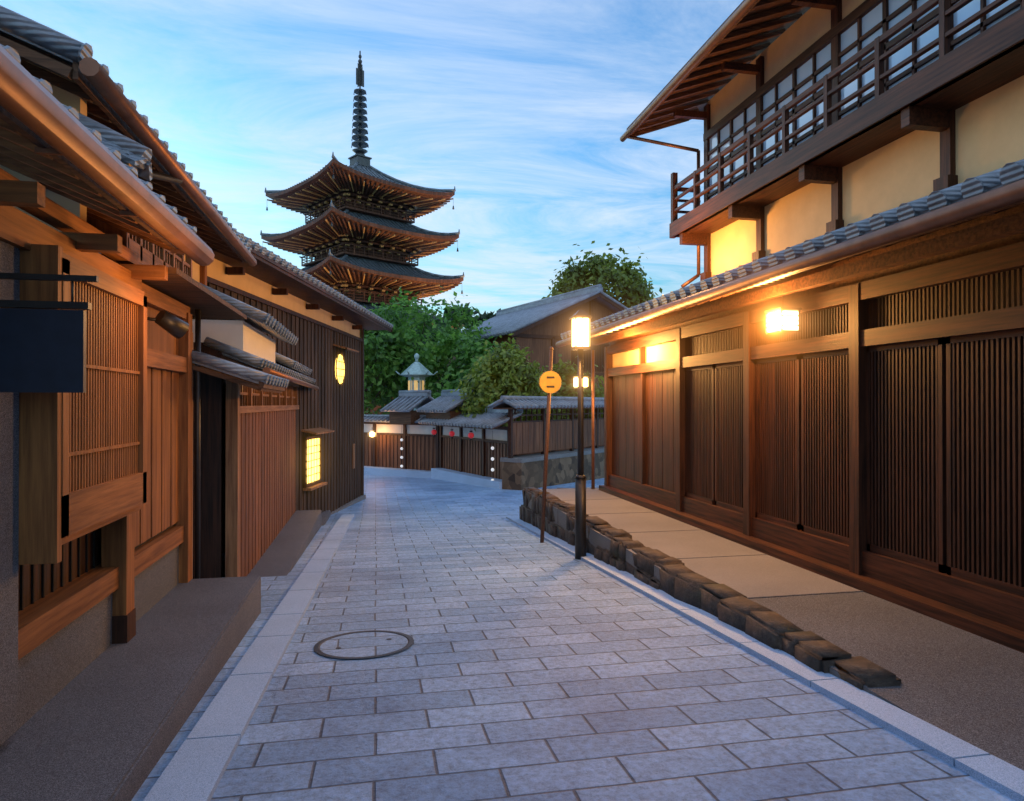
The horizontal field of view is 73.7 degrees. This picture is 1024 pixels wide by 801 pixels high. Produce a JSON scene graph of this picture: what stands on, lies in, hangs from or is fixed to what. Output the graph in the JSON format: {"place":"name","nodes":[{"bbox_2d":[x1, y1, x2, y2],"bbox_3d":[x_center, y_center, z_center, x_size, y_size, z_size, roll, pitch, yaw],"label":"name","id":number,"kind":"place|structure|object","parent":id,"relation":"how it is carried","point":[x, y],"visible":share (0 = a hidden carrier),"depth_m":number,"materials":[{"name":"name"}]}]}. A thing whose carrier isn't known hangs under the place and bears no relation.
{"place":"outdoors","nodes":[
{"label":"outdoors","id":0,"kind":"place"},
{"bbox_2d":[0,0,742,330],"label":"sky","id":1,"kind":"structure","parent":0,"point":[524,108],"materials":[{"name":"blue"}]},
{"bbox_2d":[131,475,1014,800],"bbox_3d":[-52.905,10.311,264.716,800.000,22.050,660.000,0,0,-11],"label":"ground","id":2,"kind":"structure","parent":0,"point":[527,665],"depth_m":4.03,"materials":[{"name":"stone"}]},
{"bbox_2d":[0,209,200,744],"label":"house wall","id":3,"kind":"structure","parent":2,"relation":"on","point":[95,520],"depth_m":3.86,"materials":[{"name":"brown wood"}]},
{"bbox_2d":[0,272,98,392],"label":"hanging sign","id":4,"kind":"object","parent":3,"relation":"attached to","point":[42,346],"visible":1,"depth_m":2.95,"materials":[{"name":"black metal"}]},
{"bbox_2d":[0,112,152,189],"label":"tiled roof","id":5,"kind":"structure","parent":3,"relation":"on","point":[135,154],"depth_m":4.09,"materials":[{"name":"grey tile"}]},
{"bbox_2d":[0,44,214,289],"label":"roof eave","id":6,"kind":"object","parent":3,"relation":"on","point":[49,141],"depth_m":3.30,"materials":[{"name":"brown wood"}]},
{"bbox_2d":[147,310,188,338],"bbox_3d":[-2.534,-0.553,4.940,0.359,0.199,0.168,0,0,-39],"label":"spotlight","id":7,"kind":"object","parent":3,"relation":"attached to","point":[174,326],"visible":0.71,"depth_m":4.93,"materials":[{"name":"black metal"}]},
{"bbox_2d":[0,510,330,800],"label":"sidewalk","id":8,"kind":"structure","parent":2,"relation":"on","point":[107,724],"depth_m":3.70,"materials":[{"name":"grey concrete"}]},
{"bbox_2d":[192,332,298,578],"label":"wooden house","id":9,"kind":"structure","parent":2,"relation":"on","point":[260,472],"depth_m":7.65,"materials":[{"name":"brown wood"}]},
{"bbox_2d":[143,514,353,800],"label":"kerb","id":10,"kind":"structure","parent":2,"relation":"on","point":[196,767],"depth_m":3.94,"materials":[{"name":"stone"}]},
{"bbox_2d":[177,214,392,552],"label":"house","id":11,"kind":"structure","parent":2,"relation":"on","point":[325,324],"depth_m":13.94,"materials":[{"name":"brown wood"}]},
{"bbox_2d":[0,5,256,319],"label":"roof","id":12,"kind":"structure","parent":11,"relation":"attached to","point":[73,72],"depth_m":4.77,"materials":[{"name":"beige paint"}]},
{"bbox_2d":[192,282,318,392],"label":"roofs","id":13,"kind":"structure","parent":11,"relation":"on","point":[250,356],"depth_m":7.54,"materials":[{"name":"grey tile"}]},
{"bbox_2d":[260,51,464,414],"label":"pagoda","id":14,"kind":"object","parent":2,"relation":"on","point":[360,238],"visible":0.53,"depth_m":66.66,"materials":[{"name":"wood"}]},
{"bbox_2d":[314,630,413,658],"bbox_3d":[-1.113,1.835,5.153,0.740,0.046,0.739,0,0,-11],"label":"manhole cover","id":15,"kind":"object","parent":2,"relation":"on","point":[364,644],"visible":1,"depth_m":5.13,"materials":[{"name":"metal"}]},
{"bbox_2d":[360,304,429,414],"bbox_3d":[-7.032,-0.480,31.108,6.068,7.896,6.433,0,0,26],"label":"maple tree","id":16,"kind":"object","parent":2,"relation":"on","point":[373,398],"visible":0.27,"depth_m":29.71,"materials":[{"name":"green plant"}]},
{"bbox_2d":[364,390,439,477],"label":"wall","id":17,"kind":"structure","parent":2,"relation":"on","point":[402,442],"depth_m":26.03,"materials":[{"name":"red wood"}]},
{"bbox_2d":[395,353,437,409],"bbox_3d":[-3.950,0.744,28.297,1.744,5.408,1.520,0,0,-11],"label":"stone lantern","id":18,"kind":"object","parent":2,"relation":"on","point":[418,371],"visible":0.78,"depth_m":28.00,"materials":[{"name":"grey stone"}]},
{"bbox_2d":[373,313,460,392],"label":"tree","id":19,"kind":"object","parent":2,"relation":"on","point":[411,335],"visible":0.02,"depth_m":49.78,"materials":[{"name":"green plant"}]},
{"bbox_2d":[360,286,491,409],"bbox_3d":[-4.513,-1.008,32.448,8.477,8.978,7.623,0,0,-11],"label":"maple tree","id":20,"kind":"object","parent":2,"relation":"on","point":[428,328],"visible":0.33,"depth_m":30.93,"materials":[{"name":"green plant"}]},
{"bbox_2d":[401,316,512,400],"bbox_3d":[-1.701,-0.078,29.241,5.349,6.699,5.013,0,0,-42],"label":"maple tree","id":21,"kind":"object","parent":2,"relation":"on","point":[475,349],"visible":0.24,"depth_m":28.66,"materials":[{"name":"green plant"}]},
{"bbox_2d":[415,302,500,343],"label":"pine tree","id":22,"kind":"object","parent":2,"relation":"on","point":[484,315],"visible":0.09,"depth_m":42.84,"materials":[{"name":"green plant"}]},
{"bbox_2d":[416,389,522,488],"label":"lantern wall","id":23,"kind":"structure","parent":2,"relation":"on","point":[469,454],"depth_m":22.82,"materials":[{"name":"red wood"}]},
{"bbox_2d":[450,333,558,430],"bbox_3d":[-0.190,0.258,23.465,3.802,5.158,3.653,0,0,-11],"label":"tree","id":24,"kind":"object","parent":2,"relation":"on","point":[502,370],"visible":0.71,"depth_m":22.83,"materials":[{"name":"green plant"}]},
{"bbox_2d":[435,284,627,455],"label":"house","id":25,"kind":"structure","parent":2,"relation":"on","point":[538,327],"depth_m":31.66,"materials":[{"name":"grey tile"}]},
{"bbox_2d":[488,396,603,489],"bbox_3d":[3.167,1.534,25.064,1.037,3.304,12.271,0,0,34],"label":"roofed fence","id":26,"kind":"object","parent":2,"relation":"on","point":[520,472],"depth_m":21.70,"materials":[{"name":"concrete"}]},
{"bbox_2d":[539,347,561,542],"bbox_3d":[0.577,0.694,10.401,0.354,3.036,0.090,0,0,-11],"label":"round sign post","id":27,"kind":"object","parent":2,"relation":"on","point":[550,381],"visible":0.97,"depth_m":10.37,"materials":[{"name":"black metal"}]},
{"bbox_2d":[542,354,603,448],"bbox_3d":[2.323,0.599,27.104,3.335,4.907,3.092,0,0,-11],"label":"tree","id":28,"kind":"object","parent":2,"relation":"on","point":[568,374],"visible":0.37,"depth_m":26.64,"materials":[{"name":"green plant"}]},
{"bbox_2d":[569,310,591,559],"bbox_3d":[0.894,0.465,8.895,0.240,3.290,0.240,0,0,-11],"label":"street lamp","id":29,"kind":"object","parent":2,"relation":"on","point":[580,331],"visible":0.94,"depth_m":8.84,"materials":[{"name":"black metal"}]},
{"bbox_2d":[542,241,662,307],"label":"tall tree","id":30,"kind":"object","parent":2,"relation":"on","point":[628,285],"visible":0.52,"depth_m":44.25,"materials":[{"name":"green plant"}]},
{"bbox_2d":[519,487,900,689],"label":"retaining stones","id":31,"kind":"object","parent":2,"relation":"on","point":[682,582],"visible":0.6,"depth_m":5.91,"materials":[{"name":"brown stone"}]},
{"bbox_2d":[506,516,1023,800],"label":"kerb","id":32,"kind":"structure","parent":2,"relation":"on","point":[996,773],"depth_m":3.87,"materials":[{"name":"stone"}]},
{"bbox_2d":[523,488,1023,770],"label":"sidewalk","id":33,"kind":"structure","parent":0,"point":[966,686],"depth_m":4.97,"materials":[{"name":"concrete"}]},
{"bbox_2d":[573,350,594,488],"bbox_3d":[1.408,0.444,13.251,0.415,2.850,0.200,0,0,-11],"label":"pole","id":34,"kind":"object","parent":33,"relation":"on","point":[592,377],"visible":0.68,"depth_m":13.26,"materials":[{"name":"black metal"}]},
{"bbox_2d":[599,204,1023,652],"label":"building wall","id":35,"kind":"structure","parent":0,"point":[865,433],"depth_m":6.24,"materials":[{"name":"brown wood"}]},
{"bbox_2d":[556,159,1023,347],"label":"building roof","id":36,"kind":"structure","parent":35,"relation":"on","point":[989,193],"depth_m":5.42,"materials":[{"name":"grey tile"}]},
{"bbox_2d":[764,296,801,333],"bbox_3d":[2.835,-0.945,7.149,0.240,0.475,0.300,0,0,-11],"label":"wall lantern","id":37,"kind":"object","parent":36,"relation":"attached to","point":[782,320],"visible":0.96,"depth_m":7.03,"materials":[{"name":"white paper"}]},
{"bbox_2d":[620,0,1023,287],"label":"storey","id":38,"kind":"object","parent":36,"relation":"on","point":[820,117],"depth_m":9.24,"materials":[{"name":"beige paint"}]}
]}

